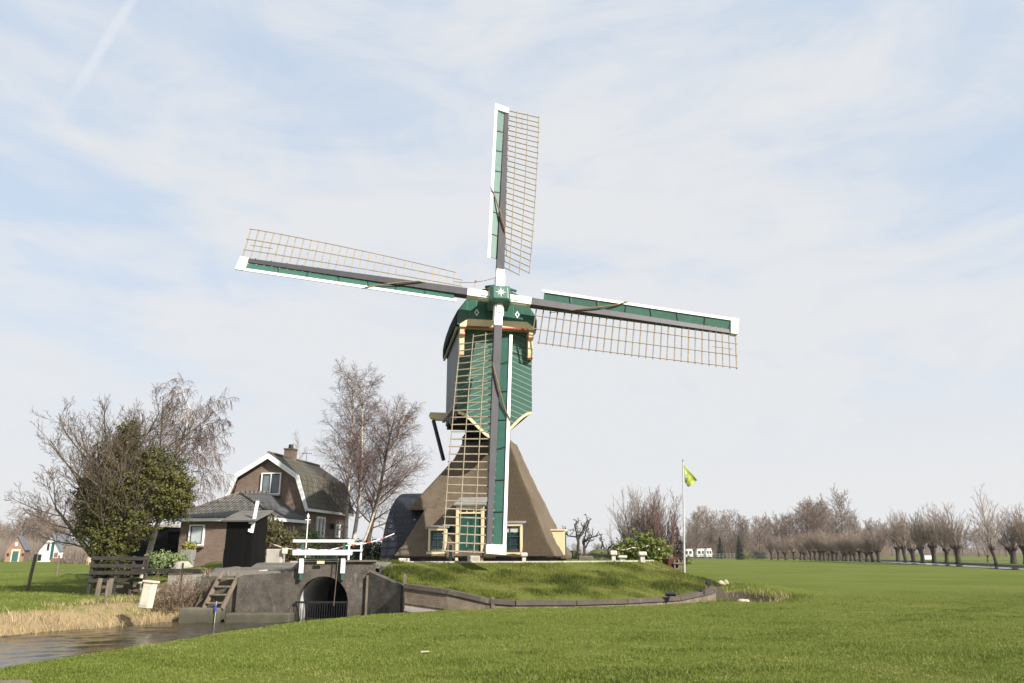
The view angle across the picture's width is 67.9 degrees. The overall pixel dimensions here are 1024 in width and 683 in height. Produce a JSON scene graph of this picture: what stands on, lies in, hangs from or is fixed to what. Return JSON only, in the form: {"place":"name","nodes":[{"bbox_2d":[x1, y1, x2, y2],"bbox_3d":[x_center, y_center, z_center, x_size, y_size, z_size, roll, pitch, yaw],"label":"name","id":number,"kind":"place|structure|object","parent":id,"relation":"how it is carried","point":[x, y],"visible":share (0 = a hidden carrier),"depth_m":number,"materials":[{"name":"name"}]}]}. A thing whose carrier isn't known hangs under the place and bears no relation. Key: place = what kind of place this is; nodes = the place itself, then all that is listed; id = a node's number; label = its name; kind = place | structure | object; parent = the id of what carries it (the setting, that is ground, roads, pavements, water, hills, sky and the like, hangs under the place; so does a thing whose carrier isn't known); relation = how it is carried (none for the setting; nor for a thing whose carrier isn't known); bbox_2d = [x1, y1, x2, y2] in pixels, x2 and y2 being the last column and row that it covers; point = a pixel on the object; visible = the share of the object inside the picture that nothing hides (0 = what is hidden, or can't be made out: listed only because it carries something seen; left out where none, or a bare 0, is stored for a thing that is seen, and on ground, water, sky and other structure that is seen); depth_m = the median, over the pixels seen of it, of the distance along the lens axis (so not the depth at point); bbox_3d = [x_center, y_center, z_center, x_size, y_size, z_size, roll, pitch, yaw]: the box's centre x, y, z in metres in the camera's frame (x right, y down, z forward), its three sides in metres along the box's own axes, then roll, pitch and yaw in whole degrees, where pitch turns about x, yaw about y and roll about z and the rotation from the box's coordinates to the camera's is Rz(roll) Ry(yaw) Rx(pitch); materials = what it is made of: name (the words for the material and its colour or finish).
{"place":"outdoors","nodes":[
{"label":"outdoors","id":0,"kind":"place"},
{"bbox_2d":[0,572,189,619],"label":"meadow grass","id":1,"kind":"structure","parent":0,"point":[65,597],"depth_m":31.11,"materials":[{"name":"green plant"}]},
{"bbox_2d":[0,611,346,667],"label":"ditch water","id":2,"kind":"structure","parent":0,"point":[17,649],"depth_m":21.30,"materials":[{"name":"grey liquid"}]},
{"bbox_2d":[177,444,353,566],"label":"brick house","id":3,"kind":"structure","parent":0,"point":[288,489],"depth_m":43.40,"materials":[{"name":"brick"}]},
{"bbox_2d":[188,525,205,546],"bbox_3d":[-16.360,10.060,39.327,0.980,1.135,0.210,-3,-16,9],"label":"window","id":4,"kind":"structure","parent":3,"relation":"in","point":[196,532],"depth_m":39.39,"materials":[{"name":"glass"}]},
{"bbox_2d":[260,472,281,495],"bbox_3d":[-13.863,8.188,43.610,1.340,1.325,0.210,-3,-16,9],"label":"window","id":5,"kind":"structure","parent":3,"relation":"in","point":[271,482],"depth_m":43.69,"materials":[{"name":"white paint"}]},
{"bbox_2d":[315,516,326,538],"bbox_3d":[-11.262,11.018,44.903,0.210,1.285,1.270,-3,-16,9],"label":"window","id":6,"kind":"structure","parent":3,"relation":"in","point":[320,521],"depth_m":44.94,"materials":[{"name":"glass"}]},
{"bbox_2d":[0,553,1023,682],"bbox_3d":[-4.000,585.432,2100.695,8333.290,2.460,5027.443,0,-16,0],"label":"ground","id":7,"kind":"structure","parent":0,"point":[841,576],"depth_m":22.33,"materials":[{"name":"green plant"}]},
{"bbox_2d":[4,535,30,561],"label":"barn","id":8,"kind":"structure","parent":7,"relation":"on","point":[17,549],"depth_m":144.82,"materials":[{"name":"orange brick"}]},
{"bbox_2d":[0,511,41,538],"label":"bare tree","id":9,"kind":"object","parent":7,"relation":"on","point":[22,525],"visible":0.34,"depth_m":202.85,"materials":[{"name":"brown plant"}]},
{"bbox_2d":[0,515,43,542],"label":"bare tree","id":10,"kind":"object","parent":7,"relation":"on","point":[29,529],"visible":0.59,"depth_m":185.10,"materials":[{"name":"brown plant"}]},
{"bbox_2d":[26,554,36,590],"bbox_3d":[-22.019,10.648,34.807,0.269,1.764,0.149,0,-16,0],"label":"fence post","id":11,"kind":"object","parent":7,"relation":"on","point":[31,573],"visible":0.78,"depth_m":34.77,"materials":[{"name":"brown wood"}]},
{"bbox_2d":[10,502,63,537],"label":"bare tree","id":12,"kind":"object","parent":7,"relation":"on","point":[51,518],"visible":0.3,"depth_m":207.51,"materials":[{"name":"brown plant"}]},
{"bbox_2d":[37,533,89,561],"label":"cottage","id":13,"kind":"structure","parent":7,"relation":"on","point":[48,552],"depth_m":142.72,"materials":[{"name":"white paint"}]},
{"bbox_2d":[4,383,229,593],"bbox_3d":[-17.321,6.482,33.640,8.187,9.335,7.923,-4,-16,14],"label":"ivy tree","id":14,"kind":"object","parent":7,"relation":"on","point":[160,493],"visible":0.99,"depth_m":32.29,"materials":[{"name":"green plant"}]},
{"bbox_2d":[0,566,234,636],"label":"dry reeds","id":15,"kind":"object","parent":7,"relation":"on","point":[156,620],"visible":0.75,"depth_m":24.41,"materials":[{"name":"beige plant"}]},
{"bbox_2d":[86,556,148,594],"bbox_3d":[-15.859,9.400,30.577,2.250,1.500,0.155,1,-16,-2],"label":"timber fence","id":16,"kind":"object","parent":7,"relation":"on","point":[116,572],"visible":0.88,"depth_m":30.56,"materials":[{"name":"brown wood"}]},
{"bbox_2d":[101,583,141,594],"bbox_3d":[-15.900,10.229,31.096,1.500,0.620,0.700,0,-16,0],"label":"concrete block","id":17,"kind":"object","parent":7,"relation":"on","point":[122,588],"depth_m":30.80,"materials":[{"name":"concrete"}]},
{"bbox_2d":[138,580,159,607],"bbox_3d":[-11.713,8.136,24.478,0.420,0.835,0.330,2,-18,13],"label":"utility cabinet","id":18,"kind":"object","parent":7,"relation":"on","point":[148,593],"visible":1,"depth_m":24.38,"materials":[{"name":"beige paint"}]},
{"bbox_2d":[125,524,180,572],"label":"black barn","id":19,"kind":"structure","parent":7,"relation":"on","point":[167,538],"depth_m":40.95,"materials":[{"name":"wood"}]},
{"bbox_2d":[144,549,175,574],"bbox_3d":[-14.998,9.364,32.326,1.199,1.067,1.085,-12,-19,36],"label":"garden plant","id":20,"kind":"object","parent":7,"relation":"on","point":[155,562],"visible":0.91,"depth_m":32.10,"materials":[{"name":"plant"}]},
{"bbox_2d":[150,549,187,568],"bbox_3d":[-14.665,9.440,32.544,1.325,1.104,1.269,-11,-19,35],"label":"garden plant","id":21,"kind":"object","parent":7,"relation":"on","point":[171,563],"visible":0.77,"depth_m":32.41,"materials":[{"name":"plant"}]},
{"bbox_2d":[131,567,213,611],"bbox_3d":[-12.055,8.906,27.486,2.928,1.508,3.092,-8,-17,26],"label":"bramble bush","id":22,"kind":"object","parent":7,"relation":"on","point":[173,595],"visible":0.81,"depth_m":26.98,"materials":[{"name":"plant"}]},
{"bbox_2d":[134,568,211,597],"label":"quay wall","id":23,"kind":"structure","parent":7,"relation":"on","point":[196,572],"depth_m":29.49,"materials":[{"name":"concrete"}]},
{"bbox_2d":[119,372,240,582],"bbox_3d":[-16.002,6.247,35.545,4.836,10.332,6.586,-10,-18,31],"label":"weeping birch","id":24,"kind":"object","parent":7,"relation":"on","point":[154,535],"visible":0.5,"depth_m":36.44,"materials":[{"name":"brown plant"}]},
{"bbox_2d":[180,541,197,565],"bbox_3d":[-16.038,10.500,37.541,0.843,1.270,0.820,0,-16,0],"label":"planter","id":25,"kind":"object","parent":7,"relation":"on","point":[188,550],"visible":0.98,"depth_m":37.44,"materials":[{"name":"white ceramic"}]},
{"bbox_2d":[178,607,225,622],"bbox_3d":[-10.750,9.574,26.349,1.350,0.660,0.700,0,-16,0],"label":"concrete ledge","id":26,"kind":"object","parent":7,"relation":"on","point":[193,614],"visible":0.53,"depth_m":26.05,"materials":[{"name":"concrete"}]},
{"bbox_2d":[202,572,240,609],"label":"wooden steps","id":27,"kind":"structure","parent":26,"relation":"on","point":[227,595],"depth_m":26.72,"materials":[{"name":"brown wood"}]},
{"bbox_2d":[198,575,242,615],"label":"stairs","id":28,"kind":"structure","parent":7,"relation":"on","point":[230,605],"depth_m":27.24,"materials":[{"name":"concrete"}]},
{"bbox_2d":[221,510,273,567],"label":"outhouse","id":29,"kind":"structure","parent":7,"relation":"on","point":[244,547],"depth_m":28.98,"materials":[{"name":"wood"}]},
{"bbox_2d":[225,612,293,622],"bbox_3d":[-8.750,9.684,26.370,2.200,0.500,0.660,0,-16,0],"label":"concrete ledge","id":30,"kind":"object","parent":7,"relation":"on","point":[261,617],"visible":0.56,"depth_m":26.09,"materials":[{"name":"concrete"}]},
{"bbox_2d":[265,549,284,562],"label":"stone block","id":31,"kind":"structure","parent":7,"relation":"on","point":[275,556],"depth_m":29.60,"materials":[{"name":"stone"}]},
{"bbox_2d":[264,514,313,561],"bbox_3d":[-9.733,8.651,32.445,2.656,2.618,1.792,0,-16,0],"label":"ivy shrub","id":32,"kind":"object","parent":7,"relation":"on","point":[278,538],"visible":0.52,"depth_m":32.24,"materials":[{"name":"green plant"}]},
{"bbox_2d":[235,560,376,620],"bbox_3d":[-7.325,9.753,29.111,4.850,2.695,4.880,0,-16,0],"label":"culvert headwall","id":33,"kind":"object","parent":7,"relation":"on","point":[276,592],"visible":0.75,"depth_m":27.04,"materials":[{"name":"concrete"}]},
{"bbox_2d":[295,601,347,620],"bbox_3d":[-6.700,9.471,26.657,1.860,0.685,0.050,0,-16,0],"label":"debris grate","id":34,"kind":"object","parent":33,"relation":"attached to","point":[320,602],"visible":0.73,"depth_m":26.68,"materials":[{"name":"black metal"}]},
{"bbox_2d":[290,540,354,605],"bbox_3d":[-6.780,8.175,26.932,2.240,2.230,0.245,0,-16,0],"label":"sluice barrier","id":35,"kind":"object","parent":33,"relation":"attached to","point":[302,552],"visible":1,"depth_m":27.02,"materials":[{"name":"white paint"}]},
{"bbox_2d":[270,533,393,549],"bbox_3d":[-6.654,7.636,29.049,4.810,0.687,1.156,7,-17,-25],"label":"barrier tape","id":36,"kind":"object","parent":35,"relation":"on","point":[333,548],"visible":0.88,"depth_m":28.47,"materials":[{"name":"plastic"}]},
{"bbox_2d":[294,524,333,557],"bbox_3d":[-9.273,9.458,34.721,1.913,2.241,1.696,-11,-19,33],"label":"dark shrub","id":37,"kind":"object","parent":7,"relation":"on","point":[312,535],"visible":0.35,"depth_m":34.74,"materials":[{"name":"green plant"}]},
{"bbox_2d":[0,531,672,563],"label":"undergrowth","id":38,"kind":"object","parent":7,"relation":"on","point":[72,554],"visible":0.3,"depth_m":128.40,"materials":[{"name":"plant"}]},
{"bbox_2d":[308,357,381,558],"bbox_3d":[-10.180,7.254,47.131,5.150,12.973,4.311,0,-16,0],"label":"birch tree","id":39,"kind":"object","parent":7,"relation":"on","point":[349,477],"visible":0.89,"depth_m":47.02,"materials":[{"name":"brown plant"}]},
{"bbox_2d":[327,537,381,559],"bbox_3d":[-7.049,9.796,35.147,3.301,1.525,1.458,0,-16,0],"label":"clipped hedge","id":40,"kind":"object","parent":7,"relation":"on","point":[371,553],"visible":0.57,"depth_m":34.99,"materials":[{"name":"green plant"}]},
{"bbox_2d":[317,361,401,539],"bbox_3d":[-9.017,7.452,46.959,4.277,12.515,5.317,-6,-17,21],"label":"birch tree","id":41,"kind":"object","parent":7,"relation":"on","point":[359,504],"visible":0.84,"depth_m":47.06,"materials":[{"name":"brown plant"}]},
{"bbox_2d":[333,395,432,558],"bbox_3d":[-8.260,8.464,48.040,6.725,11.141,6.591,0,-16,0],"label":"bare tree","id":42,"kind":"object","parent":7,"relation":"on","point":[400,461],"visible":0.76,"depth_m":47.58,"materials":[{"name":"brown plant"}]},
{"bbox_2d":[365,571,406,614],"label":"wing wall","id":43,"kind":"structure","parent":7,"relation":"on","point":[384,594],"depth_m":26.36,"materials":[{"name":"grey concrete"}]},
{"bbox_2d":[363,403,417,542],"bbox_3d":[-7.744,8.741,46.861,2.896,10.012,4.588,10,-19,-33],"label":"birch tree","id":44,"kind":"object","parent":7,"relation":"on","point":[377,503],"visible":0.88,"depth_m":46.88,"materials":[{"name":"brown plant"}]},
{"bbox_2d":[235,103,738,560],"bbox_3d":[-1.192,-0.866,36.586,22.210,22.200,11.608,3,-16,-10],"label":"windmill","id":45,"kind":"object","parent":7,"relation":"on","point":[480,496],"visible":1,"depth_m":33.46,"materials":[{"name":"beige paint"}]},
{"bbox_2d":[426,525,451,553],"bbox_3d":[-3.049,8.418,32.381,0.950,1.239,1.114,-3,-16,10],"label":"window","id":46,"kind":"structure","parent":45,"relation":"in","point":[435,536],"depth_m":31.95,"materials":[{"name":"beige paint"}]},
{"bbox_2d":[506,521,525,554],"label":"window","id":47,"kind":"structure","parent":45,"relation":"in","point":[515,529],"depth_m":31.43,"materials":[{"name":"beige paint"}]},
{"bbox_2d":[405,560,653,562],"bbox_3d":[1.622,9.101,31.367,12.433,0.100,2.213,9,-18,-28],"label":"kerb edging","id":48,"kind":"object","parent":7,"relation":"on","point":[508,561],"visible":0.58,"depth_m":29.75,"materials":[{"name":"concrete"}]},
{"bbox_2d":[377,558,721,599],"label":"mound grass","id":49,"kind":"structure","parent":7,"relation":"on","point":[553,580],"depth_m":27.97,"materials":[{"name":"green plant"}]},
{"bbox_2d":[403,583,716,612],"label":"retaining wall","id":50,"kind":"structure","parent":7,"relation":"on","point":[419,598],"depth_m":25.26,"materials":[{"name":"concrete"}]},
{"bbox_2d":[563,514,591,558],"bbox_3d":[3.592,11.044,42.446,1.744,2.760,2.063,0,-16,0],"label":"gnarled fruit tree","id":51,"kind":"object","parent":7,"relation":"on","point":[577,536],"visible":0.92,"depth_m":42.43,"materials":[{"name":"brown plant"}]},
{"bbox_2d":[581,523,602,554],"bbox_3d":[4.491,11.720,44.633,0.958,2.630,1.649,8,-17,-27],"label":"gnarled fruit tree","id":52,"kind":"object","parent":7,"relation":"on","point":[584,540],"visible":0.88,"depth_m":44.46,"materials":[{"name":"brown plant"}]},
{"bbox_2d":[584,549,610,559],"bbox_3d":[4.626,11.135,39.470,2.464,0.720,2.482,0,-16,0],"label":"covered heap","id":53,"kind":"object","parent":7,"relation":"on","point":[598,554],"visible":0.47,"depth_m":38.78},
{"bbox_2d":[607,483,666,542],"bbox_3d":[8.957,13.233,54.092,4.358,6.604,5.184,0,-16,0],"label":"coppice","id":54,"kind":"object","parent":7,"relation":"on","point":[636,522],"visible":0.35,"depth_m":54.49,"materials":[{"name":"plant"}]},
{"bbox_2d":[610,527,672,562],"bbox_3d":[6.560,10.519,38.562,3.448,2.169,2.162,0,-16,0],"label":"laurel shrub","id":55,"kind":"object","parent":7,"relation":"on","point":[656,548],"visible":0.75,"depth_m":38.13,"materials":[{"name":"green plant"}]},
{"bbox_2d":[637,486,686,554],"bbox_3d":[10.239,13.016,52.542,3.489,6.184,3.630,0,-16,0],"label":"coppice","id":56,"kind":"object","parent":7,"relation":"on","point":[670,536],"visible":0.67,"depth_m":52.02,"materials":[{"name":"brown plant"}]},
{"bbox_2d":[672,525,691,564],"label":"conifer","id":57,"kind":"object","parent":7,"relation":"on","point":[677,553],"visible":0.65,"depth_m":105.75,"materials":[{"name":"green plant"}]},
{"bbox_2d":[682,460,685,573],"bbox_3d":[8.030,8.293,35.579,0.330,5.519,0.099,0,-16,0],"label":"flagpole","id":58,"kind":"object","parent":7,"relation":"on","point":[684,569],"visible":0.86,"depth_m":35.47,"materials":[{"name":"silver metal"}]},
{"bbox_2d":[684,465,696,486],"bbox_3d":[8.508,6.358,36.121,0.638,1.100,0.208,2,-16,-7],"label":"flag","id":59,"kind":"object","parent":58,"relation":"hanging from","point":[690,478],"visible":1,"depth_m":36.07,"materials":[{"name":"fabric"}]},
{"bbox_2d":[680,530,704,549],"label":"bare tree","id":60,"kind":"object","parent":7,"relation":"on","point":[693,538],"visible":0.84,"depth_m":218.51,"materials":[{"name":"brown plant"}]},
{"bbox_2d":[685,506,710,558],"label":"bare tree","id":61,"kind":"object","parent":7,"relation":"on","point":[694,526],"visible":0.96,"depth_m":221.11,"materials":[{"name":"brown plant"}]},
{"bbox_2d":[692,505,715,540],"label":"bare tree","id":62,"kind":"object","parent":7,"relation":"on","point":[702,519],"visible":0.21,"depth_m":251.01,"materials":[{"name":"brown plant"}]},
{"bbox_2d":[698,509,731,543],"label":"bare tree","id":63,"kind":"object","parent":7,"relation":"on","point":[709,518],"visible":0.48,"depth_m":235.58,"materials":[{"name":"brown plant"}]},
{"bbox_2d":[702,511,740,546],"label":"bare tree","id":64,"kind":"object","parent":7,"relation":"on","point":[721,523],"visible":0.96,"depth_m":224.83,"materials":[{"name":"brown plant"}]},
{"bbox_2d":[717,509,737,548],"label":"bare tree","id":65,"kind":"object","parent":7,"relation":"on","point":[730,516],"visible":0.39,"depth_m":245.35,"materials":[{"name":"brown plant"}]},
{"bbox_2d":[656,571,820,601],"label":"ditch rough grass","id":66,"kind":"structure","parent":7,"relation":"on","point":[792,596],"depth_m":29.37,"materials":[{"name":"plant"}]},
{"bbox_2d":[735,535,744,559],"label":"conifer","id":67,"kind":"object","parent":7,"relation":"on","point":[740,554],"visible":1,"depth_m":182.86,"materials":[{"name":"green plant"}]},
{"bbox_2d":[739,517,755,554],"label":"bare tree","id":68,"kind":"object","parent":7,"relation":"on","point":[744,531],"visible":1,"depth_m":217.32,"materials":[{"name":"brown plant"}]},
{"bbox_2d":[720,584,789,601],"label":"ditch edge grass","id":69,"kind":"structure","parent":7,"relation":"on","point":[786,595],"depth_m":30.54,"materials":[{"name":"plant"}]},
{"bbox_2d":[749,512,771,549],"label":"bare tree","id":70,"kind":"object","parent":7,"relation":"on","point":[760,529],"visible":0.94,"depth_m":220.95,"materials":[{"name":"brown plant"}]},
{"bbox_2d":[762,532,778,559],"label":"pollard willow","id":71,"kind":"object","parent":7,"relation":"on","point":[769,545],"visible":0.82,"depth_m":176.10,"materials":[{"name":"brown plant"}]},
{"bbox_2d":[765,518,794,541],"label":"bare tree","id":72,"kind":"object","parent":7,"relation":"on","point":[775,526],"visible":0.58,"depth_m":235.95,"materials":[{"name":"brown plant"}]},
{"bbox_2d":[768,512,796,541],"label":"bare tree","id":73,"kind":"object","parent":7,"relation":"on","point":[784,528],"visible":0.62,"depth_m":245.10,"materials":[{"name":"brown plant"}]},
{"bbox_2d":[772,535,792,559],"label":"pollard willow","id":74,"kind":"object","parent":7,"relation":"on","point":[783,547],"visible":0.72,"depth_m":167.76,"materials":[{"name":"brown plant"}]},
{"bbox_2d":[787,535,807,559],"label":"pollard willow","id":75,"kind":"object","parent":7,"relation":"on","point":[804,552],"visible":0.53,"depth_m":157.88,"materials":[{"name":"brown plant"}]},
{"bbox_2d":[782,495,826,555],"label":"bare tree","id":76,"kind":"object","parent":7,"relation":"on","point":[805,514],"visible":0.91,"depth_m":223.43,"materials":[{"name":"brown plant"}]},
{"bbox_2d":[791,493,830,556],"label":"bare tree","id":77,"kind":"object","parent":7,"relation":"on","point":[821,511],"visible":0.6,"depth_m":227.22,"materials":[{"name":"brown plant"}]},
{"bbox_2d":[805,528,829,560],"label":"pollard willow","id":78,"kind":"object","parent":7,"relation":"on","point":[818,551],"visible":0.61,"depth_m":150.78,"materials":[{"name":"brown plant"}]},
{"bbox_2d":[811,529,830,560],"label":"pollard willow","id":79,"kind":"object","parent":7,"relation":"on","point":[823,551],"visible":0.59,"depth_m":149.43,"materials":[{"name":"brown plant"}]},
{"bbox_2d":[814,528,844,560],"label":"pollard willow","id":80,"kind":"object","parent":7,"relation":"on","point":[828,546],"visible":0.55,"depth_m":145.57,"materials":[{"name":"brown plant"}]},
{"bbox_2d":[817,506,852,539],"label":"bare tree","id":81,"kind":"object","parent":7,"relation":"on","point":[836,530],"visible":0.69,"depth_m":234.41,"materials":[{"name":"brown plant"}]},
{"bbox_2d":[826,534,852,560],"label":"pollard willow","id":82,"kind":"object","parent":7,"relation":"on","point":[846,553],"visible":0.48,"depth_m":140.05,"materials":[{"name":"brown plant"}]},
{"bbox_2d":[825,484,856,534],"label":"bare tree","id":83,"kind":"object","parent":7,"relation":"on","point":[839,502],"visible":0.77,"depth_m":244.88,"materials":[{"name":"brown plant"}]},
{"bbox_2d":[681,537,1022,558],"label":"undergrowth","id":84,"kind":"object","parent":7,"relation":"on","point":[755,547],"visible":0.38,"depth_m":227.65,"materials":[{"name":"brown plant"}]},
{"bbox_2d":[841,526,864,561],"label":"pollard willow","id":85,"kind":"object","parent":7,"relation":"on","point":[859,552],"visible":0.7,"depth_m":135.18,"materials":[{"name":"brown plant"}]},
{"bbox_2d":[848,514,862,537],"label":"bare tree","id":86,"kind":"object","parent":7,"relation":"on","point":[855,524],"visible":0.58,"depth_m":214.81,"materials":[{"name":"brown plant"}]},
{"bbox_2d":[852,531,875,561],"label":"pollard willow","id":87,"kind":"object","parent":7,"relation":"on","point":[865,552],"visible":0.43,"depth_m":132.78,"materials":[{"name":"brown plant"}]},
{"bbox_2d":[860,527,877,561],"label":"pollard willow","id":88,"kind":"object","parent":7,"relation":"on","point":[870,552],"visible":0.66,"depth_m":130.97,"materials":[{"name":"brown plant"}]},
{"bbox_2d":[858,522,888,561],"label":"pollard willow","id":89,"kind":"object","parent":7,"relation":"on","point":[876,550],"visible":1,"depth_m":128.98,"materials":[{"name":"brown plant"}]},
{"bbox_2d":[886,506,910,562],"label":"pollard willow","id":90,"kind":"object","parent":7,"relation":"on","point":[900,534],"visible":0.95,"depth_m":118.39,"materials":[{"name":"brown plant"}]},
{"bbox_2d":[903,511,933,562],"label":"pollard willow","id":91,"kind":"object","parent":7,"relation":"on","point":[917,535],"visible":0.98,"depth_m":109.78,"materials":[{"name":"brown plant"}]},
{"bbox_2d":[962,526,985,556],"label":"bare tree","id":92,"kind":"object","parent":7,"relation":"on","point":[972,539],"visible":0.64,"depth_m":329.11,"materials":[{"name":"brown plant"}]},
{"bbox_2d":[0,0,1023,552],"label":"sky","id":93,"kind":"structure","parent":0,"point":[841,181],"materials":[{"name":"blue"}]},
{"bbox_2d":[779,557,1023,567],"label":"canal bank","id":94,"kind":"structure","parent":0,"point":[1019,565],"depth_m":107.61,"materials":[{"name":"plant"}]},
{"bbox_2d":[877,512,906,561],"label":"pollard willow","id":95,"kind":"object","parent":94,"relation":"on","point":[897,549],"visible":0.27,"depth_m":128.19,"materials":[{"name":"brown plant"}]},
{"bbox_2d":[893,519,922,561],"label":"pollard willow","id":96,"kind":"object","parent":94,"relation":"on","point":[910,548],"visible":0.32,"depth_m":122.41,"materials":[{"name":"brown plant"}]},
{"bbox_2d":[910,502,944,563],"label":"pollard willow","id":97,"kind":"object","parent":94,"relation":"on","point":[932,542],"visible":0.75,"depth_m":109.49,"materials":[{"name":"brown plant"}]},
{"bbox_2d":[928,515,955,562],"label":"pollard willow","id":98,"kind":"object","parent":94,"relation":"on","point":[946,549],"visible":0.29,"depth_m":109.48,"materials":[{"name":"brown plant"}]},
{"bbox_2d":[925,502,980,563],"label":"pollard willow","id":99,"kind":"object","parent":94,"relation":"on","point":[945,534],"visible":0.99,"depth_m":105.33,"materials":[{"name":"brown plant"}]},
{"bbox_2d":[968,483,1011,565],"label":"bare tree","id":100,"kind":"object","parent":94,"relation":"on","point":[990,528],"visible":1,"depth_m":92.79,"materials":[{"name":"plant"}]},
{"bbox_2d":[981,507,1023,563],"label":"pollard willow","id":101,"kind":"object","parent":94,"relation":"on","point":[1011,549],"visible":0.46,"depth_m":96.06,"materials":[{"name":"brown plant"}]},
{"bbox_2d":[996,502,1023,563],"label":"pollard willow","id":102,"kind":"object","parent":94,"relation":"on","point":[1020,537],"visible":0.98,"depth_m":93.39,"materials":[{"name":"brown plant"}]},
{"bbox_2d":[784,558,1023,569],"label":"canal water","id":103,"kind":"structure","parent":0,"point":[1016,568],"depth_m":98.30,"materials":[{"name":"grey liquid"}]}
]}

